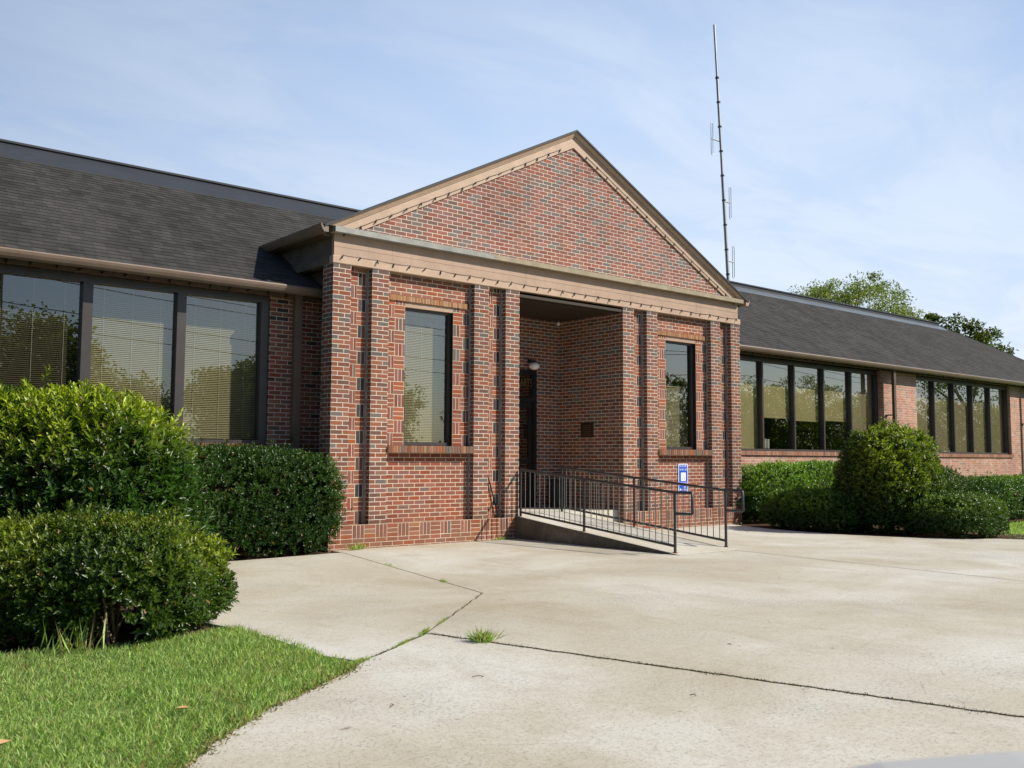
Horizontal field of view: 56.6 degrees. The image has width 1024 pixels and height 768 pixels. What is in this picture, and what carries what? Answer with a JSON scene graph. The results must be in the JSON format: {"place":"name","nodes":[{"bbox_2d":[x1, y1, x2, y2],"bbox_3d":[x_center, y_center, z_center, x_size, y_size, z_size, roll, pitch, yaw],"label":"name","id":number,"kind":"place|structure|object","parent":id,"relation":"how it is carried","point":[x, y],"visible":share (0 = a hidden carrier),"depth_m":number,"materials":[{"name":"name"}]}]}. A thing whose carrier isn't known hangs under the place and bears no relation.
{"place":"outdoors","nodes":[
{"label":"outdoors","id":0,"kind":"place"},
{"bbox_2d":[0,547,328,655],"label":"planting soil","id":1,"kind":"structure","parent":0,"point":[125,635],"depth_m":7.51,"materials":[{"name":"brown soil"}]},
{"bbox_2d":[0,365,220,547],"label":"bush","id":2,"kind":"object","parent":1,"relation":"on","point":[59,448],"visible":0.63,"depth_m":8.97,"materials":[{"name":"green plant"}]},
{"bbox_2d":[0,497,239,647],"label":"bush","id":3,"kind":"object","parent":1,"relation":"on","point":[68,569],"visible":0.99,"depth_m":6.95,"materials":[{"name":"green plant"}]},
{"bbox_2d":[189,427,352,557],"bbox_3d":[-3.813,1.542,13.243,3.262,1.827,1.478,4,-6,-40],"label":"hedge","id":4,"kind":"object","parent":1,"relation":"on","point":[227,466],"visible":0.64,"depth_m":13.11,"materials":[{"name":"green plant"}]},
{"bbox_2d":[0,623,362,767],"bbox_3d":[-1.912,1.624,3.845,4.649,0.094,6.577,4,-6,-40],"label":"lawn grass","id":5,"kind":"structure","parent":0,"point":[144,652],"depth_m":5.47,"materials":[{"name":"green plant"}]},
{"bbox_2d":[0,739,10,745],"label":"fallen leaf","id":6,"kind":"object","parent":5,"relation":"on","point":[3,741],"visible":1,"depth_m":4.36,"materials":[{"name":"brown plant"}]},
{"bbox_2d":[39,616,105,657],"bbox_3d":[-3.038,1.735,6.585,0.404,0.278,0.418,4,-6,-40],"label":"grass tuft","id":7,"kind":"object","parent":5,"relation":"on","point":[77,644],"visible":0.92,"depth_m":6.54,"materials":[{"name":"green plant"}]},
{"bbox_2d":[176,706,189,708],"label":"fallen leaf","id":8,"kind":"object","parent":5,"relation":"on","point":[182,707],"visible":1,"depth_m":5.01,"materials":[{"name":"brown plant"}]},
{"bbox_2d":[339,655,372,667],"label":"grass tuft","id":9,"kind":"object","parent":5,"relation":"on","point":[361,659],"visible":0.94,"depth_m":6.33,"materials":[{"name":"green plant"}]},
{"bbox_2d":[201,552,481,660],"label":"walkway slab","id":10,"kind":"structure","parent":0,"point":[342,605],"depth_m":8.98,"materials":[{"name":"concrete"}]},
{"bbox_2d":[363,594,481,660],"bbox_3d":[-0.599,1.993,7.998,0.168,0.020,3.362,-1,-5,12],"label":"joint moss","id":11,"kind":"object","parent":10,"relation":"on","point":[381,652],"visible":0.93,"depth_m":7.30,"materials":[{"name":"green plant"}]},
{"bbox_2d":[390,636,416,648],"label":"grass tuft","id":12,"kind":"object","parent":11,"relation":"on","point":[403,642],"visible":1,"depth_m":6.98,"materials":[{"name":"green plant"}]},
{"bbox_2d":[419,627,429,635],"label":"grass tuft","id":13,"kind":"object","parent":10,"relation":"on","point":[424,631],"visible":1,"depth_m":7.40,"materials":[{"name":"green plant"}]},
{"bbox_2d":[488,476,498,516],"bbox_3d":[-0.332,1.858,16.102,0.280,0.808,0.024,3,-5,-33],"label":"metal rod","id":14,"kind":"object","parent":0,"point":[493,497],"visible":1,"depth_m":16.10,"materials":[{"name":"black metal"}]},
{"bbox_2d":[0,0,1023,359],"label":"sky","id":15,"kind":"structure","parent":0,"point":[863,136],"materials":[{"name":"blue"}]},
{"bbox_2d":[547,479,565,506],"bbox_3d":[0.903,2.186,19.080,0.270,0.557,0.300,4,-6,-40],"label":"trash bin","id":16,"kind":"object","parent":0,"point":[552,492],"visible":0.77,"depth_m":18.99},
{"bbox_2d":[186,633,1023,767],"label":"front concrete slab","id":17,"kind":"structure","parent":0,"point":[517,707],"depth_m":4.95,"materials":[{"name":"grey concrete"}]},
{"bbox_2d":[170,658,380,767],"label":"edge debris","id":18,"kind":"object","parent":17,"relation":"on","point":[207,749],"visible":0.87,"depth_m":5.00,"materials":[{"name":"brown plant"}]},
{"bbox_2d":[851,751,1023,767],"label":"parked car","id":19,"kind":"object","parent":17,"relation":"on","point":[1012,759],"visible":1,"depth_m":1.32,"materials":[{"name":"paint"}]},
{"bbox_2d":[202,521,1023,754],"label":"ground","id":20,"kind":"structure","parent":0,"point":[1001,532],"depth_m":19.75,"materials":[{"name":"green plant"}]},
{"bbox_2d":[0,130,1023,552],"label":"brick building","id":21,"kind":"structure","parent":20,"relation":"on","point":[418,402],"depth_m":16.24,"materials":[{"name":"brick"}]},
{"bbox_2d":[0,264,269,449],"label":"window","id":22,"kind":"structure","parent":21,"relation":"in","point":[85,351],"depth_m":13.61,"materials":[{"name":"glass"}]},
{"bbox_2d":[0,258,286,296],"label":"string lights","id":23,"kind":"object","parent":21,"relation":"attached to","point":[79,269],"visible":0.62,"depth_m":13.13,"materials":[{"name":"black metal"}]},
{"bbox_2d":[403,302,452,445],"bbox_3d":[-1.436,-0.144,15.536,0.965,2.292,0.275,4,-6,-40],"label":"window","id":24,"kind":"structure","parent":21,"relation":"in","point":[447,336],"depth_m":15.71,"materials":[{"name":"clear glass"}]},
{"bbox_2d":[343,149,560,235],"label":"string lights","id":25,"kind":"object","parent":21,"relation":"on","point":[406,209],"visible":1,"depth_m":15.75,"materials":[{"name":"black metal"}]},
{"bbox_2d":[519,369,536,506],"bbox_3d":[-0.087,1.060,18.703,1.440,2.740,0.115,4,-6,-40],"label":"door","id":26,"kind":"structure","parent":21,"relation":"in","point":[530,403],"depth_m":19.05,"materials":[{"name":"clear glass"}]},
{"bbox_2d":[528,359,539,369],"bbox_3d":[0.425,-0.393,18.991,0.263,0.217,0.220,-1,-5,17],"label":"wall lamp","id":27,"kind":"object","parent":21,"relation":"attached to","point":[534,365],"visible":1,"depth_m":18.92,"materials":[{"name":"white glass"}]},
{"bbox_2d":[341,255,736,320],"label":"string lights","id":28,"kind":"object","parent":21,"relation":"attached to","point":[528,285],"visible":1,"depth_m":16.68,"materials":[{"name":"black metal"}]},
{"bbox_2d":[581,422,593,437],"bbox_3d":[1.494,0.918,18.914,0.022,0.300,0.350,4,-6,-40],"label":"wall plaque","id":29,"kind":"object","parent":21,"relation":"attached to","point":[587,430],"depth_m":18.89,"materials":[{"name":"brown metal"}]},
{"bbox_2d":[586,157,733,304],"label":"string lights","id":30,"kind":"object","parent":21,"relation":"on","point":[656,227],"visible":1,"depth_m":19.30,"materials":[{"name":"black metal"}]},
{"bbox_2d":[665,336,696,448],"bbox_3d":[3.381,0.197,19.592,0.960,2.292,0.275,4,-6,-40],"label":"window","id":31,"kind":"structure","parent":21,"relation":"in","point":[690,344],"depth_m":19.82,"materials":[{"name":"glass"}]},
{"bbox_2d":[678,464,687,490],"bbox_3d":[3.489,1.912,19.353,0.300,0.575,0.014,4,-6,-40],"label":"wall sign","id":32,"kind":"object","parent":21,"relation":"attached to","point":[682,473],"visible":0.88,"depth_m":19.35,"materials":[{"name":"blue metal"}]},
{"bbox_2d":[711,24,734,279],"bbox_3d":[6.467,-7.090,29.235,1.090,8.006,0.120,4,-6,-40],"label":"antenna mast","id":33,"kind":"object","parent":21,"relation":"on","point":[724,202],"visible":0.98,"depth_m":29.17,"materials":[{"name":"metal"}]},
{"bbox_2d":[764,439,768,448],"bbox_3d":[6.171,1.470,23.427,0.380,0.240,0.150,4,-6,-40],"label":"paper box","id":34,"kind":"object","parent":21,"relation":"in","point":[766,443],"visible":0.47,"depth_m":23.45,"materials":[{"name":"white paper"}]},
{"bbox_2d":[740,355,877,455],"bbox_3d":[7.611,0.643,24.257,6.820,2.370,0.359,4,-6,-40],"label":"window","id":35,"kind":"structure","parent":21,"relation":"in","point":[794,391],"depth_m":24.23,"materials":[{"name":"clear glass"}]},
{"bbox_2d":[744,351,1022,386],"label":"string lights","id":36,"kind":"object","parent":21,"relation":"attached to","point":[872,367],"visible":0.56,"depth_m":25.70,"materials":[{"name":"black metal"}]},
{"bbox_2d":[916,376,1013,457],"bbox_3d":[14.128,1.102,29.718,6.450,2.370,0.319,4,-6,-40],"label":"window","id":37,"kind":"structure","parent":21,"relation":"in","point":[965,419],"depth_m":29.99,"materials":[{"name":"clear glass"}]},
{"bbox_2d":[788,270,931,320],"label":"tree","id":38,"kind":"object","parent":20,"relation":"on","point":[824,292],"visible":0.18,"depth_m":43.95,"materials":[{"name":"green plant"}]},
{"bbox_2d":[923,312,1018,355],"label":"tree","id":39,"kind":"object","parent":20,"relation":"on","point":[986,336],"visible":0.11,"depth_m":44.68,"materials":[{"name":"green plant"}]},
{"bbox_2d":[962,521,1023,537],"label":"lawn grass","id":40,"kind":"structure","parent":20,"relation":"on","point":[1019,525],"depth_m":19.47,"materials":[{"name":"green plant"}]},
{"bbox_2d":[318,531,1023,552],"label":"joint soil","id":41,"kind":"structure","parent":0,"point":[1020,538],"depth_m":17.22,"materials":[{"name":"brown soil"}]},
{"bbox_2d":[425,633,1023,717],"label":"joint moss","id":42,"kind":"object","parent":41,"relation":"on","point":[764,680],"visible":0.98,"depth_m":5.93,"materials":[{"name":"green plant"}]},
{"bbox_2d":[332,524,1023,716],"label":"concrete slab","id":43,"kind":"structure","parent":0,"point":[921,634],"depth_m":8.86,"materials":[{"name":"beige concrete"}]},
{"bbox_2d":[345,542,368,549],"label":"grass tuft","id":44,"kind":"object","parent":43,"relation":"on","point":[356,548],"visible":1,"depth_m":14.11,"materials":[{"name":"green plant"}]},
{"bbox_2d":[467,625,506,643],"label":"grass tuft","id":45,"kind":"object","parent":43,"relation":"on","point":[482,637],"visible":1,"depth_m":7.08,"materials":[{"name":"green plant"}]},
{"bbox_2d":[515,512,741,555],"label":"wheelchair ramp","id":46,"kind":"structure","parent":43,"relation":"on","point":[534,528],"depth_m":15.22,"materials":[{"name":"concrete"}]},
{"bbox_2d":[519,468,693,552],"bbox_3d":[1.352,1.938,14.883,0.067,1.187,3.774,4,-6,-40],"label":"handrail","id":47,"kind":"object","parent":46,"relation":"on","point":[584,526],"visible":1,"depth_m":14.75,"materials":[{"name":"metal"}]},
{"bbox_2d":[561,466,743,546],"bbox_3d":[2.202,2.001,15.875,0.067,1.207,4.034,4,-6,-40],"label":"handrail","id":48,"kind":"object","parent":46,"relation":"on","point":[634,521],"visible":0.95,"depth_m":15.60,"materials":[{"name":"metal"}]},
{"bbox_2d":[738,550,1019,580],"bbox_3d":[5.580,2.261,11.110,0.019,0.001,8.239,3,-5,-34],"label":"concrete joint","id":49,"kind":"object","parent":43,"relation":"on","point":[888,566],"visible":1,"depth_m":12.14,"materials":[{"name":"concrete"}]},
{"bbox_2d":[737,513,1023,538],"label":"bed soil","id":50,"kind":"structure","parent":0,"point":[751,523],"depth_m":18.00,"materials":[{"name":"brown soil"}]},
{"bbox_2d":[738,458,836,522],"bbox_3d":[6.674,2.443,22.075,5.331,1.476,1.511,4,-6,-40],"label":"hedge","id":51,"kind":"object","parent":50,"relation":"on","point":[769,476],"visible":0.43,"depth_m":20.90,"materials":[{"name":"green plant"}]},
{"bbox_2d":[759,484,875,532],"bbox_3d":[6.073,2.459,18.833,1.625,0.954,2.223,4,-6,-40],"label":"hedge","id":52,"kind":"object","parent":50,"relation":"on","point":[817,508],"visible":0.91,"depth_m":18.28,"materials":[{"name":"green plant"}]},
{"bbox_2d":[831,417,947,534],"bbox_3d":[7.259,1.775,18.444,2.169,2.293,2.117,4,-6,-40],"label":"bush","id":53,"kind":"object","parent":50,"relation":"on","point":[877,466],"visible":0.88,"depth_m":17.84,"materials":[{"name":"green plant"}]},
{"bbox_2d":[890,464,971,509],"bbox_3d":[9.221,2.379,21.436,2.784,1.484,1.840,4,-6,-40],"label":"bush","id":54,"kind":"object","parent":50,"relation":"on","point":[957,478],"visible":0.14,"depth_m":21.07,"materials":[{"name":"green plant"}]},
{"bbox_2d":[900,489,1015,537],"bbox_3d":[8.140,2.374,17.436,1.830,0.904,1.766,4,-6,-40],"label":"bush","id":55,"kind":"object","parent":50,"relation":"on","point":[974,512],"visible":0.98,"depth_m":16.93,"materials":[{"name":"green plant"}]},
{"bbox_2d":[952,471,1023,519],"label":"hedge","id":56,"kind":"object","parent":50,"relation":"on","point":[1007,487],"visible":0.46,"depth_m":22.00,"materials":[{"name":"green plant"}]}
]}

